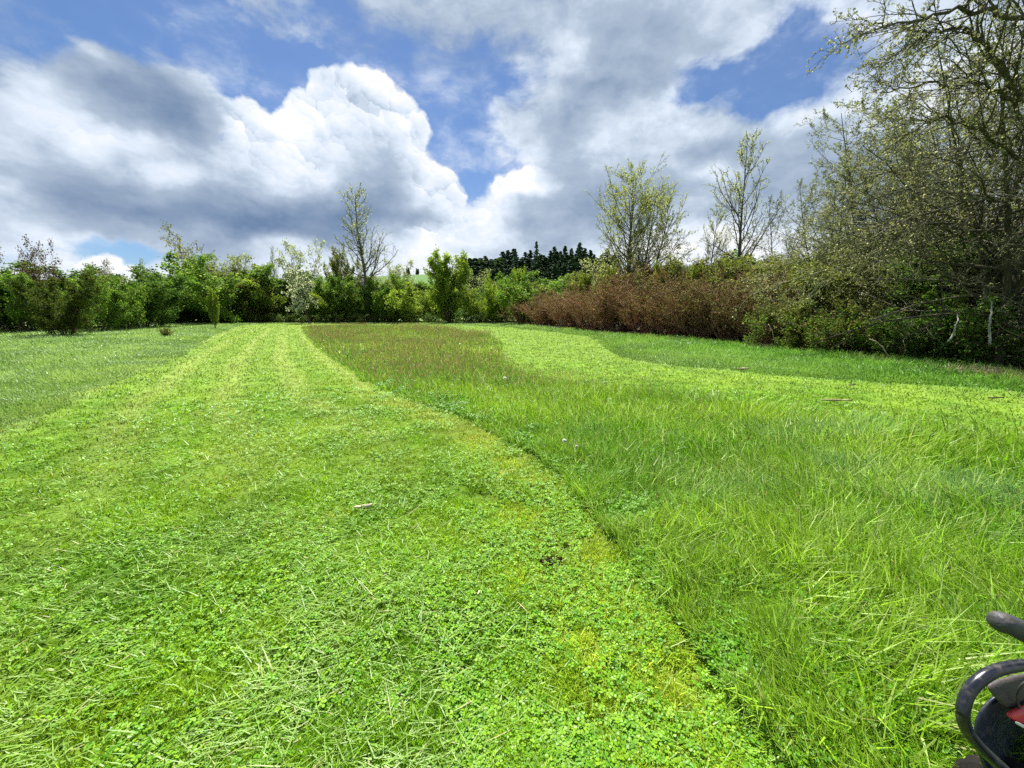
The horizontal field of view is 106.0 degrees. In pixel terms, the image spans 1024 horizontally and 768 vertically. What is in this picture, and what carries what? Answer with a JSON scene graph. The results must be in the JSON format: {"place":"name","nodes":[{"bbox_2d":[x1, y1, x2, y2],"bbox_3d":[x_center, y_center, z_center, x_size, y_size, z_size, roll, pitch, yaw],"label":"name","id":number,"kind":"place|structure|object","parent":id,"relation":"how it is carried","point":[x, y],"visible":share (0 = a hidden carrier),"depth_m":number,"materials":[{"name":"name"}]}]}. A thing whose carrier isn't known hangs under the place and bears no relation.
{"place":"outdoors","nodes":[
{"label":"outdoors","id":0,"kind":"place"},
{"bbox_2d":[0,317,1023,767],"bbox_3d":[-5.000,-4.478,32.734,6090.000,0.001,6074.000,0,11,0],"label":"ground","id":1,"kind":"structure","parent":0,"point":[214,423],"depth_m":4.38,"materials":[{"name":"plant"}]},
{"bbox_2d":[0,272,55,331],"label":"leafy shrub","id":2,"kind":"object","parent":1,"relation":"on","point":[14,313],"visible":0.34,"depth_m":29.74,"materials":[{"name":"green plant"}]},
{"bbox_2d":[12,234,66,306],"bbox_3d":[-38.989,-8.328,31.684,3.578,8.002,3.262,3,11,17],"label":"plum tree","id":3,"kind":"object","parent":1,"relation":"on","point":[32,265],"visible":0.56,"depth_m":31.46,"materials":[{"name":"brown plant"}]},
{"bbox_2d":[1,270,102,335],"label":"leafy shrub","id":4,"kind":"object","parent":1,"relation":"on","point":[35,300],"visible":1,"depth_m":25.61,"materials":[{"name":"green plant"}]},
{"bbox_2d":[0,260,125,326],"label":"leafy shrub","id":5,"kind":"object","parent":1,"relation":"on","point":[59,272],"visible":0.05,"depth_m":34.24,"materials":[{"name":"green plant"}]},
{"bbox_2d":[0,266,129,330],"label":"leafy shrub","id":6,"kind":"object","parent":1,"relation":"on","point":[59,286],"visible":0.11,"depth_m":32.50,"materials":[{"name":"green plant"}]},
{"bbox_2d":[60,275,143,330],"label":"leafy shrub","id":7,"kind":"object","parent":1,"relation":"on","point":[109,306],"visible":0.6,"depth_m":32.03,"materials":[{"name":"green plant"}]},
{"bbox_2d":[90,276,148,328],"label":"leafy shrub","id":8,"kind":"object","parent":1,"relation":"on","point":[140,295],"visible":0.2,"depth_m":35.57,"materials":[{"name":"green plant"}]},
{"bbox_2d":[81,263,191,326],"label":"leafy shrub","id":9,"kind":"object","parent":1,"relation":"on","point":[155,306],"visible":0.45,"depth_m":39.23,"materials":[{"name":"green plant"}]},
{"bbox_2d":[108,263,198,322],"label":"hedge shrub","id":10,"kind":"object","parent":1,"relation":"on","point":[185,311],"visible":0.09,"depth_m":50.74,"materials":[{"name":"green plant"}]},
{"bbox_2d":[158,220,220,322],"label":"budding tree","id":11,"kind":"object","parent":1,"relation":"on","point":[179,247],"visible":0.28,"depth_m":56.68,"materials":[{"name":"green plant"}]},
{"bbox_2d":[206,287,219,325],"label":"stalky bush","id":12,"kind":"object","parent":1,"relation":"on","point":[213,309],"visible":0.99,"depth_m":37.21,"materials":[{"name":"green plant"}]},
{"bbox_2d":[182,253,254,271],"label":"airy shrub","id":13,"kind":"object","parent":1,"relation":"on","point":[248,258],"visible":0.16,"depth_m":59.18,"materials":[{"name":"green plant"}]},
{"bbox_2d":[155,249,283,322],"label":"hedge shrub","id":14,"kind":"object","parent":1,"relation":"on","point":[199,282],"visible":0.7,"depth_m":51.98,"materials":[{"name":"green plant"}]},
{"bbox_2d":[198,262,295,321],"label":"hedge shrub","id":15,"kind":"object","parent":1,"relation":"on","point":[249,309],"visible":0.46,"depth_m":57.01,"materials":[{"name":"green plant"}]},
{"bbox_2d":[213,253,285,296],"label":"airy shrub","id":16,"kind":"object","parent":1,"relation":"on","point":[240,267],"visible":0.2,"depth_m":60.53,"materials":[{"name":"green plant"}]},
{"bbox_2d":[228,264,321,321],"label":"hedge shrub","id":17,"kind":"object","parent":1,"relation":"on","point":[261,293],"visible":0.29,"depth_m":58.42,"materials":[{"name":"green plant"}]},
{"bbox_2d":[280,267,319,323],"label":"hawthorn","id":18,"kind":"object","parent":1,"relation":"on","point":[301,286],"visible":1,"depth_m":52.58,"materials":[{"name":"green plant"}]},
{"bbox_2d":[277,238,349,317],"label":"budding tree","id":19,"kind":"object","parent":1,"relation":"on","point":[297,256],"visible":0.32,"depth_m":63.51,"materials":[{"name":"green plant"}]},
{"bbox_2d":[291,275,352,320],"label":"hedge shrub","id":20,"kind":"object","parent":1,"relation":"on","point":[317,290],"visible":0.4,"depth_m":57.82,"materials":[{"name":"green plant"}]},
{"bbox_2d":[306,281,368,321],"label":"hedge shrub","id":21,"kind":"object","parent":1,"relation":"on","point":[322,302],"visible":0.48,"depth_m":57.43,"materials":[{"name":"green plant"}]},
{"bbox_2d":[323,243,361,319],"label":"ivy clad tree","id":22,"kind":"object","parent":1,"relation":"on","point":[332,264],"visible":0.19,"depth_m":64.41,"materials":[{"name":"green plant"}]},
{"bbox_2d":[326,182,397,321],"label":"bare tree","id":23,"kind":"object","parent":1,"relation":"on","point":[361,251],"visible":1,"depth_m":57.42,"materials":[{"name":"grey plant"}]},
{"bbox_2d":[324,274,403,321],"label":"hedge shrub","id":24,"kind":"object","parent":1,"relation":"on","point":[348,289],"visible":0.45,"depth_m":57.27,"materials":[{"name":"green plant"}]},
{"bbox_2d":[363,271,408,321],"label":"hedge shrub","id":25,"kind":"object","parent":1,"relation":"on","point":[379,307],"visible":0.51,"depth_m":57.05,"materials":[{"name":"green plant"}]},
{"bbox_2d":[371,259,415,296],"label":"budding tree","id":26,"kind":"object","parent":1,"relation":"on","point":[411,265],"visible":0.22,"depth_m":62.25,"materials":[{"name":"green plant"}]},
{"bbox_2d":[371,276,438,321],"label":"hedge shrub","id":27,"kind":"object","parent":1,"relation":"on","point":[411,305],"visible":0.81,"depth_m":55.61,"materials":[{"name":"green plant"}]},
{"bbox_2d":[421,244,472,322],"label":"hedge tree","id":28,"kind":"object","parent":1,"relation":"on","point":[445,301],"visible":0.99,"depth_m":54.27,"materials":[{"name":"green plant"}]},
{"bbox_2d":[421,278,509,320],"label":"hedge shrub","id":29,"kind":"object","parent":1,"relation":"on","point":[462,310],"visible":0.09,"depth_m":66.20,"materials":[{"name":"green plant"}]},
{"bbox_2d":[454,268,502,321],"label":"airy shrub","id":30,"kind":"object","parent":1,"relation":"on","point":[470,285],"visible":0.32,"depth_m":59.55,"materials":[{"name":"green plant"}]},
{"bbox_2d":[451,272,507,322],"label":"hedge shrub","id":31,"kind":"object","parent":1,"relation":"on","point":[471,300],"visible":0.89,"depth_m":54.13,"materials":[{"name":"green plant"}]},
{"bbox_2d":[0,375,1023,767],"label":"clover","id":32,"kind":"object","parent":1,"relation":"on","point":[652,739],"visible":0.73,"depth_m":1.85,"materials":[{"name":"green plant"}]},
{"bbox_2d":[0,329,1023,767],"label":"grass clippings","id":33,"kind":"object","parent":1,"relation":"on","point":[288,703],"depth_m":1.78,"materials":[{"name":"green plant"}]},
{"bbox_2d":[497,302,531,323],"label":"thicket shrub","id":34,"kind":"object","parent":1,"relation":"on","point":[518,318],"visible":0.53,"depth_m":49.19,"materials":[{"name":"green plant"}]},
{"bbox_2d":[492,269,573,323],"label":"hedge shrub","id":35,"kind":"object","parent":1,"relation":"on","point":[524,290],"visible":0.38,"depth_m":48.59,"materials":[{"name":"green plant"}]},
{"bbox_2d":[507,292,565,325],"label":"thicket shrub","id":36,"kind":"object","parent":1,"relation":"on","point":[539,316],"visible":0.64,"depth_m":43.31,"materials":[{"name":"brown plant"}]},
{"bbox_2d":[532,283,592,327],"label":"thicket shrub","id":37,"kind":"object","parent":1,"relation":"on","point":[571,323],"visible":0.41,"depth_m":38.51,"materials":[{"name":"brown plant"}]},
{"bbox_2d":[531,269,600,324],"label":"hedge shrub","id":38,"kind":"object","parent":1,"relation":"on","point":[574,279],"visible":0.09,"depth_m":44.80,"materials":[{"name":"green plant"}]},
{"bbox_2d":[576,270,593,324],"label":"leafy sapling","id":39,"kind":"object","parent":1,"relation":"on","point":[585,280],"visible":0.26,"depth_m":37.48,"materials":[{"name":"green plant"}]},
{"bbox_2d":[550,284,622,329],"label":"thicket shrub","id":40,"kind":"object","parent":1,"relation":"on","point":[578,318],"visible":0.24,"depth_m":34.80,"materials":[{"name":"brown plant"}]},
{"bbox_2d":[553,273,652,331],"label":"thicket shrub","id":41,"kind":"object","parent":1,"relation":"on","point":[603,317],"visible":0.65,"depth_m":30.76,"materials":[{"name":"brown plant"}]},
{"bbox_2d":[579,256,646,326],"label":"hedge shrub","id":42,"kind":"object","parent":1,"relation":"on","point":[594,272],"visible":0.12,"depth_m":37.89,"materials":[{"name":"green plant"}]},
{"bbox_2d":[583,278,646,331],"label":"thicket shrub","id":43,"kind":"object","parent":1,"relation":"on","point":[627,329],"visible":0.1,"depth_m":31.58,"materials":[{"name":"brown plant"}]},
{"bbox_2d":[596,282,683,333],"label":"thicket shrub","id":44,"kind":"object","parent":1,"relation":"on","point":[637,319],"visible":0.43,"depth_m":27.64,"materials":[{"name":"brown plant"}]},
{"bbox_2d":[585,153,698,327],"bbox_3d":[11.119,-12.614,34.094,10.162,15.628,9.286,10,14,43],"label":"budding tree","id":45,"kind":"object","parent":1,"relation":"on","point":[634,237],"visible":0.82,"depth_m":32.95,"materials":[{"name":"green plant"}]},
{"bbox_2d":[597,259,706,333],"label":"thicket shrub","id":46,"kind":"object","parent":1,"relation":"on","point":[631,284],"visible":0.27,"depth_m":28.36,"materials":[{"name":"brown plant"}]},
{"bbox_2d":[592,261,711,322],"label":"hedge shrub","id":47,"kind":"object","parent":1,"relation":"on","point":[602,274],"visible":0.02,"depth_m":32.02,"materials":[{"name":"green plant"}]},
{"bbox_2d":[301,322,1023,643],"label":"seed heads","id":48,"kind":"object","parent":1,"relation":"on","point":[408,349],"visible":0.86,"depth_m":11.46,"materials":[{"name":"plant"}]},
{"bbox_2d":[650,260,674,333],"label":"leafy sapling","id":49,"kind":"object","parent":1,"relation":"on","point":[656,266],"visible":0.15,"depth_m":27.96,"materials":[{"name":"green plant"}]},
{"bbox_2d":[616,271,710,336],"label":"thicket shrub","id":50,"kind":"object","parent":1,"relation":"on","point":[674,330],"visible":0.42,"depth_m":25.01,"materials":[{"name":"brown plant"}]},
{"bbox_2d":[616,252,716,331],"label":"hedge shrub","id":51,"kind":"object","parent":1,"relation":"on","point":[639,270],"visible":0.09,"depth_m":28.47,"materials":[{"name":"green plant"}]},
{"bbox_2d":[630,268,757,336],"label":"thicket shrub","id":52,"kind":"object","parent":1,"relation":"on","point":[714,335],"visible":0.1,"depth_m":24.66,"materials":[{"name":"brown plant"}]},
{"bbox_2d":[644,264,757,337],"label":"thicket shrub","id":53,"kind":"object","parent":1,"relation":"on","point":[697,319],"visible":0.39,"depth_m":23.27,"materials":[{"name":"brown plant"}]},
{"bbox_2d":[643,254,769,334],"bbox_3d":[14.974,-6.351,27.532,11.280,5.629,6.545,2,11,12],"label":"hedge shrub","id":54,"kind":"object","parent":1,"relation":"on","point":[676,270],"visible":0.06,"depth_m":26.18,"materials":[{"name":"green plant"}]},
{"bbox_2d":[632,263,785,335],"bbox_3d":[12.436,-5.816,25.838,8.537,5.202,9.952,4,11,21],"label":"thicket shrub","id":55,"kind":"object","parent":1,"relation":"on","point":[651,295],"visible":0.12,"depth_m":25.70,"materials":[{"name":"brown plant"}]},
{"bbox_2d":[687,201,732,270],"bbox_3d":[16.419,-9.405,31.272,3.780,10.232,3.175,-2,11,-10],"label":"slender tree","id":56,"kind":"object","parent":1,"relation":"on","point":[716,239],"visible":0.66,"depth_m":30.95,"materials":[{"name":"green plant"}]},
{"bbox_2d":[663,259,782,339],"bbox_3d":[13.120,-4.789,22.593,8.352,4.365,7.164,5,12,25],"label":"thicket shrub","id":57,"kind":"object","parent":1,"relation":"on","point":[684,296],"visible":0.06,"depth_m":21.80,"materials":[{"name":"brown plant"}]},
{"bbox_2d":[671,275,776,340],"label":"thicket shrub","id":58,"kind":"object","parent":1,"relation":"on","point":[724,335],"visible":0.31,"depth_m":21.93,"materials":[{"name":"brown plant"}]},
{"bbox_2d":[720,252,747,292],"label":"leafy sapling","id":59,"kind":"object","parent":1,"relation":"on","point":[736,264],"visible":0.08,"depth_m":23.34,"materials":[{"name":"green plant"}]},
{"bbox_2d":[696,129,790,332],"bbox_3d":[17.135,-11.336,29.337,5.749,14.741,4.829,4,11,21],"label":"slender tree","id":60,"kind":"object","parent":1,"relation":"on","point":[739,201],"visible":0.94,"depth_m":28.32,"materials":[{"name":"green plant"}]},
{"bbox_2d":[704,251,826,335],"bbox_3d":[15.640,-5.882,25.406,8.268,5.503,8.818,-3,11,-17],"label":"hedge shrub","id":61,"kind":"object","parent":1,"relation":"on","point":[711,280],"visible":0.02,"depth_m":23.70,"materials":[{"name":"green plant"}]},
{"bbox_2d":[688,264,864,342],"bbox_3d":[13.665,-4.199,19.682,7.012,4.273,8.175,-4,11,-19],"label":"thicket shrub","id":62,"kind":"object","parent":1,"relation":"on","point":[742,320],"visible":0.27,"depth_m":19.52,"materials":[{"name":"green plant"}]},
{"bbox_2d":[734,190,822,270],"bbox_3d":[17.696,-8.217,26.089,5.096,9.807,5.099,7,12,32],"label":"slender tree","id":63,"kind":"object","parent":1,"relation":"on","point":[781,216],"visible":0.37,"depth_m":26.15,"materials":[{"name":"green plant"}]},
{"bbox_2d":[698,264,868,340],"bbox_3d":[14.014,-4.298,20.761,6.681,4.071,7.788,6,12,30],"label":"thicket shrub","id":64,"kind":"object","parent":1,"relation":"on","point":[766,293],"visible":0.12,"depth_m":19.52,"materials":[{"name":"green plant"}]},
{"bbox_2d":[742,311,826,346],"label":"bramble","id":65,"kind":"object","parent":1,"relation":"on","point":[756,326],"visible":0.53,"depth_m":16.88,"materials":[{"name":"green plant"}]},
{"bbox_2d":[704,240,877,288],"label":"hedge shrub","id":66,"kind":"object","parent":1,"relation":"on","point":[717,263],"visible":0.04,"depth_m":23.32,"materials":[{"name":"green plant"}]},
{"bbox_2d":[754,294,829,345],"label":"hedge shrub","id":67,"kind":"object","parent":1,"relation":"on","point":[764,312],"visible":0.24,"depth_m":17.53,"materials":[{"name":"green plant"}]},
{"bbox_2d":[716,253,869,303],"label":"hedge shrub","id":68,"kind":"object","parent":1,"relation":"on","point":[776,272],"visible":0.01,"depth_m":19.76,"materials":[{"name":"green plant"}]},
{"bbox_2d":[778,261,810,304],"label":"leafy sapling","id":69,"kind":"object","parent":1,"relation":"on","point":[793,272],"visible":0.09,"depth_m":18.85,"materials":[{"name":"green plant"}]},
{"bbox_2d":[781,325,825,349],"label":"bramble","id":70,"kind":"object","parent":1,"relation":"on","point":[802,335],"visible":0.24,"depth_m":15.74,"materials":[{"name":"green plant"}]},
{"bbox_2d":[778,294,858,348],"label":"hedge shrub","id":71,"kind":"object","parent":1,"relation":"on","point":[829,306],"visible":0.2,"depth_m":15.87,"materials":[{"name":"green plant"}]},
{"bbox_2d":[750,163,896,275],"bbox_3d":[17.073,-7.478,22.192,6.213,9.784,6.217,7,12,32],"label":"bare tree","id":72,"kind":"object","parent":1,"relation":"on","point":[802,204],"visible":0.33,"depth_m":22.62,"materials":[{"name":"green plant"}]},
{"bbox_2d":[777,307,892,353],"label":"bramble","id":73,"kind":"object","parent":1,"relation":"on","point":[817,325],"visible":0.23,"depth_m":14.99,"materials":[{"name":"green plant"}]},
{"bbox_2d":[762,256,910,318],"bbox_3d":[15.010,-3.619,17.074,6.563,4.095,6.154,4,11,22],"label":"hedge shrub","id":74,"kind":"object","parent":1,"relation":"on","point":[829,290],"visible":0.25,"depth_m":15.90,"materials":[{"name":"green plant"}]},
{"bbox_2d":[781,139,894,270],"bbox_3d":[17.175,-7.688,21.213,6.708,10.557,6.704,-3,11,-17],"label":"bare tree","id":75,"kind":"object","parent":1,"relation":"on","point":[840,159],"visible":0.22,"depth_m":19.50,"materials":[{"name":"green plant"}]},
{"bbox_2d":[804,303,908,353],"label":"bramble","id":76,"kind":"object","parent":1,"relation":"on","point":[845,321],"visible":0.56,"depth_m":14.19,"materials":[{"name":"green plant"}]},
{"bbox_2d":[820,299,906,327],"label":"hedge shrub","id":77,"kind":"object","parent":1,"relation":"on","point":[871,312],"visible":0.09,"depth_m":14.60,"materials":[{"name":"green plant"}]},
{"bbox_2d":[814,318,931,358],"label":"bramble","id":78,"kind":"object","parent":1,"relation":"on","point":[884,337],"visible":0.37,"depth_m":13.36,"materials":[{"name":"green plant"}]},
{"bbox_2d":[728,2,1023,355],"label":"bare tree","id":79,"kind":"object","parent":1,"relation":"on","point":[838,220],"visible":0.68,"depth_m":13.50,"materials":[{"name":"green plant"}]},
{"bbox_2d":[827,249,974,309],"bbox_3d":[16.660,-3.494,16.755,7.920,3.952,4.596,-10,15,-43],"label":"hedge shrub","id":80,"kind":"object","parent":1,"relation":"on","point":[916,294],"visible":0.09,"depth_m":14.77,"materials":[{"name":"green plant"}]},
{"bbox_2d":[829,307,974,358],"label":"bramble","id":81,"kind":"object","parent":1,"relation":"on","point":[891,327],"visible":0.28,"depth_m":13.26,"materials":[{"name":"green plant"}]},
{"bbox_2d":[783,66,1021,304],"bbox_3d":[17.670,-7.292,16.023,9.390,11.867,9.844,-6,12,-30],"label":"bare tree","id":82,"kind":"object","parent":1,"relation":"on","point":[871,134],"visible":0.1,"depth_m":17.19,"materials":[{"name":"green plant"}]},
{"bbox_2d":[782,102,1022,283],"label":"bare tree","id":83,"kind":"object","parent":1,"relation":"on","point":[826,117],"visible":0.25,"depth_m":18.29,"materials":[{"name":"green plant"}]},
{"bbox_2d":[785,80,1023,341],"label":"bare tree","id":84,"kind":"object","parent":1,"relation":"on","point":[977,278],"visible":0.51,"depth_m":11.27,"materials":[{"name":"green plant"}]},
{"bbox_2d":[799,232,1023,312],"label":"hedge shrub","id":85,"kind":"object","parent":1,"relation":"on","point":[934,285],"visible":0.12,"depth_m":13.85,"materials":[{"name":"green plant"}]},
{"bbox_2d":[804,0,1023,366],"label":"bare tree","id":86,"kind":"object","parent":1,"relation":"on","point":[965,223],"visible":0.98,"depth_m":10.13,"materials":[{"name":"green plant"}]},
{"bbox_2d":[866,325,961,360],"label":"bramble","id":87,"kind":"object","parent":1,"relation":"on","point":[912,339],"visible":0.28,"depth_m":13.01,"materials":[{"name":"green plant"}]},
{"bbox_2d":[830,7,1023,280],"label":"bare tree","id":88,"kind":"object","parent":1,"relation":"on","point":[949,137],"visible":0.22,"depth_m":14.29,"materials":[{"name":"green plant"}]},
{"bbox_2d":[831,58,1023,252],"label":"bare tree","id":89,"kind":"object","parent":1,"relation":"on","point":[862,108],"visible":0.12,"depth_m":18.18,"materials":[{"name":"green plant"}]},
{"bbox_2d":[835,2,1023,276],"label":"bare tree","id":90,"kind":"object","parent":1,"relation":"on","point":[936,140],"visible":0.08,"depth_m":16.34,"materials":[{"name":"green plant"}]},
{"bbox_2d":[881,290,998,320],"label":"hedge shrub","id":91,"kind":"object","parent":1,"relation":"on","point":[926,291],"visible":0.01,"depth_m":13.49,"materials":[{"name":"green plant"}]},
{"bbox_2d":[892,312,988,360],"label":"bramble","id":92,"kind":"object","parent":1,"relation":"on","point":[944,339],"visible":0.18,"depth_m":12.54,"materials":[{"name":"green plant"}]},
{"bbox_2d":[879,238,1023,310],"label":"hedge shrub","id":93,"kind":"object","parent":1,"relation":"on","point":[941,278],"visible":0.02,"depth_m":14.47,"materials":[{"name":"green plant"}]},
{"bbox_2d":[890,295,1023,366],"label":"bramble","id":94,"kind":"object","parent":1,"relation":"on","point":[969,347],"visible":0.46,"depth_m":11.53,"materials":[{"name":"green plant"}]},
{"bbox_2d":[869,294,1021,320],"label":"fallen branch","id":95,"kind":"object","parent":94,"relation":"on","point":[882,316],"visible":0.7,"depth_m":12.35,"materials":[{"name":"brown wood"}]},
{"bbox_2d":[893,305,1023,365],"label":"bramble","id":96,"kind":"object","parent":1,"relation":"on","point":[977,328],"visible":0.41,"depth_m":11.73,"materials":[{"name":"green plant"}]},
{"bbox_2d":[896,317,1020,359],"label":"bramble","id":97,"kind":"object","parent":1,"relation":"on","point":[935,341],"visible":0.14,"depth_m":12.67,"materials":[{"name":"green plant"}]},
{"bbox_2d":[913,284,1023,336],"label":"hedge shrub","id":98,"kind":"object","parent":1,"relation":"on","point":[956,303],"visible":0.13,"depth_m":12.82,"materials":[{"name":"green plant"}]},
{"bbox_2d":[952,611,1023,767],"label":"ride on mower","id":99,"kind":"object","parent":1,"relation":"on","point":[992,736],"visible":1,"depth_m":1.03,"materials":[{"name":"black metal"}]},
{"bbox_2d":[0,321,1023,429],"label":"rough grass","id":100,"kind":"structure","parent":0,"point":[133,346],"depth_m":12.30,"materials":[{"name":"green plant"}]},
{"bbox_2d":[0,0,1023,281],"label":"sky","id":101,"kind":"structure","parent":0,"point":[480,128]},
{"bbox_2d":[279,260,783,314],"bbox_3d":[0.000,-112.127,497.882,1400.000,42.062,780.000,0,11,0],"label":"hill","id":102,"kind":"structure","parent":0,"point":[423,278],"depth_m":250.75,"materials":[{"name":"green plant"}]},
{"bbox_2d":[301,324,1023,767],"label":"uncut grass","id":103,"kind":"structure","parent":0,"point":[981,480],"depth_m":2.66,"materials":[{"name":"green plant"}]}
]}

